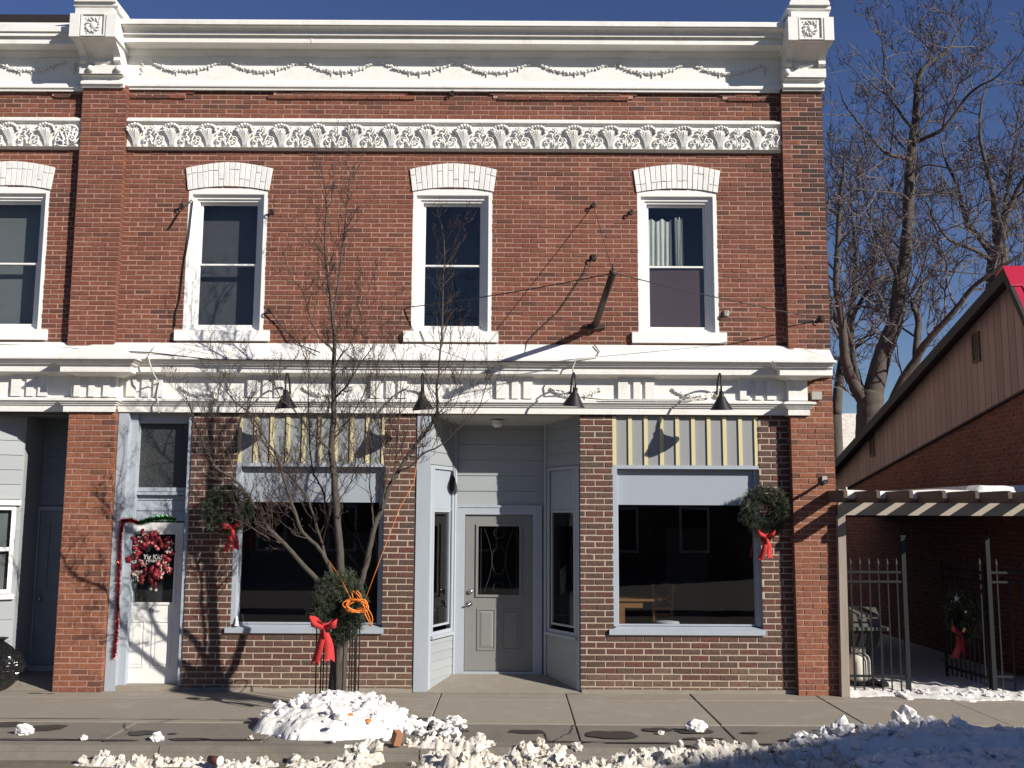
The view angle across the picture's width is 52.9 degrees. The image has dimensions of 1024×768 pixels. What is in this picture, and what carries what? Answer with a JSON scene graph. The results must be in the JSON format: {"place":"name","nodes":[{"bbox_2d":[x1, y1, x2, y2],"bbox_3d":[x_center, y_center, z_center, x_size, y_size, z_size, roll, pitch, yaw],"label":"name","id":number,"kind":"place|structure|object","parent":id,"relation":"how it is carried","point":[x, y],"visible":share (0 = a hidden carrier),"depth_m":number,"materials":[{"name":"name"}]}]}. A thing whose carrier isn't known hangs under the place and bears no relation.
{"place":"outdoors","nodes":[
{"label":"outdoors","id":0,"kind":"place"},
{"bbox_2d":[0,760,608,767],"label":"road","id":1,"kind":"structure","parent":0,"point":[38,763],"depth_m":9.47,"materials":[{"name":"grey asphalt"}]},
{"bbox_2d":[72,728,858,767],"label":"snow ridge","id":2,"kind":"structure","parent":1,"relation":"on","point":[472,752],"depth_m":9.49,"materials":[{"name":"white snow"}]},
{"bbox_2d":[207,755,223,766],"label":"paper cup","id":3,"kind":"object","parent":2,"relation":"on","point":[218,761],"visible":1,"depth_m":9.30,"materials":[{"name":"brown paper"}]},
{"bbox_2d":[785,704,1023,767],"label":"snow heap","id":4,"kind":"object","parent":1,"relation":"on","point":[906,736],"visible":0.94,"depth_m":9.66,"materials":[{"name":"white snow"}]},
{"bbox_2d":[42,718,575,741],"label":"pavement cracks","id":5,"kind":"object","parent":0,"point":[212,719],"visible":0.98,"depth_m":10.92,"materials":[{"name":"concrete"}]},
{"bbox_2d":[433,615,568,639],"bbox_3d":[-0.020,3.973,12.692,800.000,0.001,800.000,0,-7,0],"label":"ground","id":6,"kind":"structure","parent":0,"point":[561,619],"depth_m":23.05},
{"bbox_2d":[0,742,807,762],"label":"kerb","id":7,"kind":"structure","parent":6,"relation":"on","point":[283,752],"depth_m":9.66,"materials":[{"name":"grey concrete"}]},
{"bbox_2d":[390,729,403,745],"bbox_3d":[-1.087,3.340,9.714,0.070,0.120,0.100,14,1,-27],"label":"broken brick","id":8,"kind":"object","parent":7,"relation":"on","point":[396,737],"visible":1,"depth_m":9.68,"materials":[{"name":"orange brick"}]},
{"bbox_2d":[0,0,838,695],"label":"brick building","id":9,"kind":"structure","parent":6,"relation":"on","point":[122,136],"depth_m":13.42,"materials":[{"name":"red brick"}]},
{"bbox_2d":[0,205,40,323],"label":"window","id":10,"kind":"structure","parent":9,"relation":"attached to","point":[19,232],"depth_m":13.71,"materials":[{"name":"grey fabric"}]},
{"bbox_2d":[0,186,49,339],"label":"window","id":11,"kind":"structure","parent":9,"relation":"in","point":[23,195],"depth_m":13.47,"materials":[{"name":"white paint"}]},
{"bbox_2d":[31,511,62,664],"bbox_3d":[-5.984,2.716,13.736,0.757,2.024,0.109,0,-7,0],"label":"door","id":12,"kind":"structure","parent":9,"relation":"in","point":[43,649],"depth_m":13.73,"materials":[{"name":"blue paint"}]},
{"bbox_2d":[111,514,177,658],"bbox_3d":[-4.574,2.519,12.824,0.786,1.810,0.124,0,-7,0],"label":"tinsel garland","id":13,"kind":"object","parent":9,"relation":"hanging from","point":[145,521],"visible":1,"depth_m":12.88},
{"bbox_2d":[125,529,175,590],"bbox_3d":[-4.582,2.224,12.994,0.636,0.786,0.134,0,-7,0],"label":"sweet wreath","id":14,"kind":"object","parent":9,"relation":"attached to","point":[143,541],"visible":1,"depth_m":12.99,"materials":[{"name":"red fabric"}]},
{"bbox_2d":[147,346,159,412],"bbox_3d":[-4.521,-0.067,12.996,0.099,0.857,0.239,-1,-8,11],"label":"white cable","id":15,"kind":"object","parent":9,"relation":"attached to","point":[155,378],"visible":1,"depth_m":13.03,"materials":[{"name":"white plastic"}]},
{"bbox_2d":[128,523,183,682],"bbox_3d":[-4.582,2.763,13.042,0.766,1.998,0.054,0,-7,0],"label":"door","id":16,"kind":"structure","parent":9,"relation":"in","point":[154,632],"depth_m":12.98,"materials":[{"name":"white paint"}]},
{"bbox_2d":[174,187,269,340],"bbox_3d":[-3.734,-1.567,13.467,1.220,2.058,0.215,0,-7,0],"label":"window","id":17,"kind":"structure","parent":9,"relation":"in","point":[191,331],"depth_m":13.46,"materials":[{"name":"white paint"}]},
{"bbox_2d":[199,480,254,552],"bbox_3d":[-3.520,1.630,12.752,0.726,0.908,0.430,3,-8,-17],"label":"fir wreath","id":18,"kind":"object","parent":9,"relation":"attached to","point":[236,525],"visible":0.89,"depth_m":12.73,"materials":[{"name":"green plant"}]},
{"bbox_2d":[198,206,257,324],"bbox_3d":[-3.734,-1.529,13.716,0.880,1.768,0.010,0,-7,0],"label":"window","id":19,"kind":"structure","parent":9,"relation":"attached to","point":[226,296],"depth_m":13.71,"materials":[{"name":"black glass"}]},
{"bbox_2d":[234,616,238,625],"bbox_3d":[-3.428,2.946,12.814,0.063,0.120,0.063,0,-7,0],"label":"tiny tree","id":20,"kind":"object","parent":9,"relation":"on","point":[236,622],"visible":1,"depth_m":12.80,"materials":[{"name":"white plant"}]},
{"bbox_2d":[0,344,569,362],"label":"cable","id":21,"kind":"object","parent":9,"relation":"attached to","point":[331,360],"visible":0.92,"depth_m":12.93,"materials":[{"name":"black rubber"}]},
{"bbox_2d":[275,373,297,408],"bbox_3d":[-2.781,0.097,12.849,0.277,0.482,0.573,0,-7,0],"label":"gooseneck lamp","id":22,"kind":"object","parent":9,"relation":"attached to","point":[283,405],"visible":0.77,"depth_m":12.64,"materials":[{"name":"black metal"}]},
{"bbox_2d":[224,463,384,633],"bbox_3d":[-2.580,2.059,12.994,1.971,2.111,0.175,0,-7,0],"label":"shop window","id":23,"kind":"structure","parent":9,"relation":"in","point":[356,494],"depth_m":13.11,"materials":[{"name":"white paint"}]},
{"bbox_2d":[412,373,433,410],"bbox_3d":[-1.095,0.108,12.849,0.277,0.500,0.573,0,-7,0],"label":"gooseneck lamp","id":24,"kind":"object","parent":9,"relation":"attached to","point":[417,406],"visible":0.81,"depth_m":12.62,"materials":[{"name":"black metal"}]},
{"bbox_2d":[403,188,497,342],"bbox_3d":[-0.783,-1.552,13.467,1.220,2.058,0.215,0,-7,0],"label":"window","id":25,"kind":"structure","parent":9,"relation":"in","point":[422,199],"depth_m":13.47,"materials":[{"name":"white paint"}]},
{"bbox_2d":[449,473,455,492],"bbox_3d":[-0.808,1.322,13.711,0.114,0.261,0.122,0,-7,0],"label":"wall lantern","id":26,"kind":"object","parent":9,"relation":"attached to","point":[452,479],"depth_m":13.67,"materials":[{"name":"black metal"}]},
{"bbox_2d":[464,514,531,670],"bbox_3d":[-0.183,2.759,13.652,0.903,2.040,0.111,0,-7,0],"label":"door","id":27,"kind":"structure","parent":9,"relation":"in","point":[498,628],"depth_m":13.63,"materials":[{"name":"grey paint"}]},
{"bbox_2d":[562,372,583,407],"bbox_3d":[0.756,0.085,12.853,0.275,0.464,0.573,0,-7,0],"label":"gooseneck lamp","id":28,"kind":"object","parent":9,"relation":"attached to","point":[573,399],"visible":1,"depth_m":12.63,"materials":[{"name":"black metal"}]},
{"bbox_2d":[572,344,599,390],"bbox_3d":[0.938,-0.203,13.031,0.376,0.649,0.266,0,-7,0],"label":"white cable","id":29,"kind":"object","parent":9,"relation":"attached to","point":[584,359],"visible":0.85,"depth_m":12.94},
{"bbox_2d":[591,254,596,259],"bbox_3d":[1.070,-1.650,13.396,0.071,0.081,0.073,0,-7,0],"label":"wall hook","id":30,"kind":"object","parent":9,"relation":"attached to","point":[594,256],"depth_m":13.39,"materials":[{"name":"metal"}]},
{"bbox_2d":[524,257,593,353],"bbox_3d":[0.597,-1.002,13.288,0.916,1.303,0.163,1,-8,-9],"label":"cable","id":31,"kind":"object","parent":30,"relation":"hanging from","point":[561,307],"visible":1,"depth_m":13.31,"materials":[{"name":"black rubber"}]},
{"bbox_2d":[585,263,616,328],"bbox_3d":[1.075,-1.044,12.541,0.263,0.490,1.595,0,-7,0],"label":"sign arm","id":32,"kind":"object","parent":9,"relation":"attached to","point":[595,324],"visible":1,"depth_m":12.52},
{"bbox_2d":[406,273,608,307],"bbox_3d":[-0.106,-1.132,12.568,2.958,0.114,0.013,-4,-9,31],"label":"guy wire","id":33,"kind":"object","parent":32,"relation":"attached to","point":[512,292],"visible":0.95,"depth_m":12.48,"materials":[{"name":"black metal"}]},
{"bbox_2d":[594,208,611,268],"bbox_3d":[1.115,-1.809,12.662,0.009,1.285,1.548,1,-7,-4],"label":"guy wire","id":34,"kind":"object","parent":32,"relation":"attached to","point":[602,237],"visible":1,"depth_m":12.62,"materials":[{"name":"black metal"}]},
{"bbox_2d":[617,273,819,318],"bbox_3d":[2.554,-1.057,12.504,3.133,0.252,0.013,4,-8,-27],"label":"guy wire","id":35,"kind":"object","parent":32,"relation":"attached to","point":[716,297],"visible":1,"depth_m":12.46,"materials":[{"name":"black metal"}]},
{"bbox_2d":[619,595,660,623],"bbox_3d":[1.509,3.391,13.853,0.971,1.032,0.750,0,-7,0],"label":"table","id":36,"kind":"object","parent":9,"relation":"in","point":[630,601],"visible":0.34,"depth_m":13.57,"materials":[{"name":"brown wood"}]},
{"bbox_2d":[582,395,712,400],"bbox_3d":[1.724,0.175,13.068,1.658,0.076,0.059,0,-7,0],"label":"lamp cable","id":37,"kind":"object","parent":9,"relation":"attached to","point":[652,399],"visible":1,"depth_m":13.04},
{"bbox_2d":[648,217,682,265],"bbox_3d":[2.039,-1.873,13.644,0.450,0.708,0.037,0,-7,0],"label":"curtain","id":38,"kind":"object","parent":9,"relation":"hanging from","point":[660,246],"visible":1,"depth_m":13.64,"materials":[{"name":"white fabric"}]},
{"bbox_2d":[652,582,679,623],"bbox_3d":[2.049,3.261,13.610,0.349,1.231,0.409,0,-7,0],"label":"chair","id":39,"kind":"object","parent":9,"relation":"on","point":[671,614],"visible":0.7,"depth_m":13.77,"materials":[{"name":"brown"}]},
{"bbox_2d":[649,269,704,326],"bbox_3d":[2.160,-1.102,13.489,0.760,0.861,0.006,0,-7,0],"label":"window cloth","id":40,"kind":"object","parent":9,"relation":"attached to","point":[671,307],"depth_m":13.49,"materials":[{"name":"purple fabric"}]},
{"bbox_2d":[632,189,726,343],"bbox_3d":[2.162,-1.537,13.467,1.220,2.058,0.215,0,-7,0],"label":"window","id":41,"kind":"structure","parent":9,"relation":"in","point":[709,334],"depth_m":13.46,"materials":[{"name":"white paint"}]},
{"bbox_2d":[609,465,765,635],"bbox_3d":[2.188,2.086,12.993,1.947,2.105,0.175,0,-7,0],"label":"shop window","id":42,"kind":"structure","parent":9,"relation":"in","point":[632,484],"depth_m":13.12,"materials":[{"name":"white paint"}]},
{"bbox_2d":[710,373,732,409],"bbox_3d":[2.582,0.107,12.852,0.277,0.498,0.573,0,-7,0],"label":"gooseneck lamp","id":43,"kind":"object","parent":9,"relation":"attached to","point":[721,402],"visible":1,"depth_m":12.63,"materials":[{"name":"black metal"}]},
{"bbox_2d":[723,311,729,315],"bbox_3d":[2.772,-0.912,13.301,0.071,0.081,0.073,0,-7,0],"label":"wall hook","id":44,"kind":"object","parent":9,"relation":"attached to","point":[725,313],"depth_m":13.28,"materials":[{"name":"grey plastic"}]},
{"bbox_2d":[736,483,792,560],"bbox_3d":[3.150,1.714,12.863,0.728,0.983,0.382,0,-7,0],"label":"fir wreath","id":45,"kind":"object","parent":9,"relation":"attached to","point":[751,508],"visible":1,"depth_m":12.84,"materials":[{"name":"green plant"}]},
{"bbox_2d":[810,391,821,399],"bbox_3d":[3.854,0.148,13.037,0.124,0.100,0.068,0,-7,0],"label":"junction box","id":46,"kind":"object","parent":9,"relation":"attached to","point":[816,395],"visible":1,"depth_m":13.01,"materials":[{"name":"grey plastic"}]},
{"bbox_2d":[820,476,827,485],"bbox_3d":[3.893,1.208,12.811,0.096,0.130,0.267,-3,-8,22],"label":"camera mount","id":47,"kind":"object","parent":9,"relation":"attached to","point":[824,480],"visible":1,"depth_m":12.74,"materials":[{"name":"grey plastic"}]},
{"bbox_3d":[-4.321,-2.337,13.480,0.070,0.080,0.068,0,-7,0],"label":"wall hook","id":48,"kind":"object","parent":9,"relation":"attached to","visible":0},
{"bbox_2d":[170,200,193,327],"bbox_3d":[-4.330,-1.575,13.378,0.297,1.701,0.046,0,-7,0],"label":"cable","id":49,"kind":"object","parent":48,"relation":"hanging from","point":[185,253],"visible":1,"depth_m":13.42,"materials":[{"name":"black rubber"}]},
{"bbox_3d":[-3.136,-0.945,13.299,0.070,0.080,0.068,0,-7,0],"label":"wall hook","id":50,"kind":"object","parent":9,"relation":"attached to","visible":0},
{"bbox_2d":[270,311,319,352],"bbox_3d":[-2.754,-0.661,13.172,0.761,0.591,0.122,-2,-8,19],"label":"cable","id":51,"kind":"object","parent":50,"relation":"hanging from","point":[289,334],"visible":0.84,"depth_m":13.23,"materials":[{"name":"black rubber"}]},
{"bbox_2d":[824,82,986,458],"bbox_3d":[11.741,-1.570,32.535,7.421,16.333,7.210,0,-7,0],"label":"maple tree","id":52,"kind":"object","parent":6,"relation":"on","point":[837,417],"visible":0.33,"depth_m":32.52,"materials":[{"name":"brown plant"}]},
{"bbox_2d":[822,0,1023,436],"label":"maple tree","id":53,"kind":"object","parent":6,"relation":"on","point":[868,396],"visible":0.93,"depth_m":25.50,"materials":[{"name":"plant"}]},
{"bbox_2d":[834,266,1023,674],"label":"neighbour building","id":54,"kind":"structure","parent":6,"relation":"on","point":[950,413],"depth_m":16.30,"materials":[{"name":"red brick"}]},
{"bbox_2d":[895,12,1023,307],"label":"maple tree","id":55,"kind":"object","parent":6,"relation":"on","point":[1007,185],"visible":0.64,"depth_m":29.15,"materials":[{"name":"brown plant"}]},
{"bbox_2d":[0,691,1023,744],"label":"pavement","id":56,"kind":"structure","parent":0,"point":[729,718],"depth_m":11.36,"materials":[{"name":"grey concrete"}]},
{"bbox_2d":[0,637,27,690],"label":"rubbish bag","id":57,"kind":"object","parent":56,"relation":"on","point":[13,665],"visible":1,"depth_m":12.64,"materials":[{"name":"black plastic"}]},
{"bbox_2d":[14,723,34,734],"bbox_3d":[-4.817,3.413,10.175,0.178,0.114,0.160,4,-9,-29],"label":"snow lump","id":58,"kind":"object","parent":56,"relation":"on","point":[24,729],"visible":1,"depth_m":10.13,"materials":[{"name":"white snow"}]},
{"bbox_2d":[80,734,87,739],"bbox_3d":[-4.123,3.404,9.912,0.075,0.058,0.096,0,-7,0],"label":"snow lump","id":59,"kind":"object","parent":56,"relation":"on","point":[84,737],"visible":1,"depth_m":9.89,"materials":[{"name":"white snow"}]},
{"bbox_2d":[150,731,163,741],"bbox_3d":[-3.421,3.396,9.931,0.139,0.091,0.143,0,-7,0],"label":"snow lump","id":60,"kind":"object","parent":56,"relation":"on","point":[156,736],"visible":1,"depth_m":9.89,"materials":[{"name":"white snow"}]},
{"bbox_2d":[315,592,359,693],"bbox_3d":[-1.936,2.978,11.474,0.472,1.360,0.596,0,-7,0],"label":"tree guard","id":61,"kind":"object","parent":56,"relation":"on","point":[355,658],"visible":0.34,"depth_m":11.29,"materials":[{"name":"black metal"}]},
{"bbox_2d":[162,113,520,690],"bbox_3d":[-1.853,0.223,11.895,3.909,7.073,2.044,0,-7,0],"label":"street tree","id":62,"kind":"object","parent":56,"relation":"on","point":[335,677],"visible":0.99,"depth_m":11.76,"materials":[{"name":"brown plant"}]},
{"bbox_2d":[304,567,373,665],"bbox_3d":[-1.916,2.523,11.379,0.767,1.087,0.650,3,-8,-23],"label":"fir wreath","id":63,"kind":"object","parent":62,"relation":"attached to","point":[332,611],"visible":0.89,"depth_m":11.32,"materials":[{"name":"green plant"}]},
{"bbox_2d":[329,417,422,626],"bbox_3d":[-1.453,1.491,11.614,1.091,2.394,0.533,4,-8,-24],"label":"extension cord","id":64,"kind":"object","parent":62,"relation":"hanging from","point":[359,600],"visible":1,"depth_m":11.20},
{"bbox_2d":[252,689,466,742],"bbox_3d":[-1.736,3.375,10.603,2.565,0.368,1.900,0,-7,0],"label":"snow mound","id":65,"kind":"object","parent":56,"relation":"on","point":[321,716],"visible":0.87,"depth_m":10.33,"materials":[{"name":"white snow"}]},
{"bbox_2d":[0,693,856,744],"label":"wet patches","id":66,"kind":"object","parent":56,"relation":"on","point":[616,734],"visible":0.8,"depth_m":10.24,"materials":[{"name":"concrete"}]},
{"bbox_2d":[684,719,707,731],"bbox_3d":[1.873,3.478,10.491,0.212,0.137,0.180,-4,-9,29],"label":"snow lump","id":67,"kind":"object","parent":56,"relation":"on","point":[694,725],"visible":1,"depth_m":10.43,"materials":[{"name":"white snow"}]},
{"bbox_2d":[847,528,911,691],"bbox_3d":[4.600,2.856,12.942,0.762,2.067,0.068,0,-7,0],"label":"iron fence","id":68,"kind":"object","parent":56,"relation":"on","point":[903,582],"visible":0.95,"depth_m":12.93,"materials":[{"name":"black metal"}]},
{"bbox_2d":[827,490,1023,696],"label":"pergola","id":69,"kind":"object","parent":56,"relation":"on","point":[870,503],"visible":0.59,"depth_m":12.79,"materials":[{"name":"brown wood"}]},
{"bbox_2d":[847,485,1023,499],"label":"roof snow","id":70,"kind":"structure","parent":69,"relation":"on","point":[979,488],"depth_m":13.05,"materials":[{"name":"white snow"}]},
{"bbox_2d":[849,634,1023,701],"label":"yard snow","id":71,"kind":"structure","parent":56,"relation":"on","point":[930,679],"depth_m":13.63,"materials":[{"name":"white snow"}]},
{"bbox_2d":[848,606,888,687],"bbox_3d":[4.559,3.400,13.295,0.471,1.019,0.560,0,-7,0],"label":"barbecue grill","id":72,"kind":"object","parent":71,"relation":"on","point":[866,637],"visible":0.76,"depth_m":13.14,"materials":[{"name":"metal"}]},
{"bbox_2d":[982,530,1023,691],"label":"iron fence","id":73,"kind":"object","parent":56,"relation":"on","point":[991,633],"visible":0.99,"depth_m":12.93,"materials":[{"name":"black metal"}]},
{"bbox_2d":[940,556,990,688],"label":"iron gate","id":74,"kind":"structure","parent":73,"relation":"attached to","point":[971,580],"depth_m":13.36,"materials":[{"name":"black metal"}]},
{"bbox_2d":[942,587,984,658],"bbox_3d":[5.877,3.115,13.440,0.426,0.939,0.656,4,-8,-25],"label":"gate wreath","id":75,"kind":"object","parent":74,"relation":"hanging from","point":[963,630],"visible":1,"depth_m":13.37,"materials":[{"name":"green plant"}]},
{"bbox_2d":[0,0,1023,412],"label":"sky","id":76,"kind":"structure","parent":0,"point":[848,27],"materials":[{"name":"blue"}]},
{"bbox_2d":[842,413,855,449],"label":"house","id":77,"kind":"structure","parent":0,"point":[848,425],"depth_m":44.56,"materials":[{"name":"white paint"}]}
]}

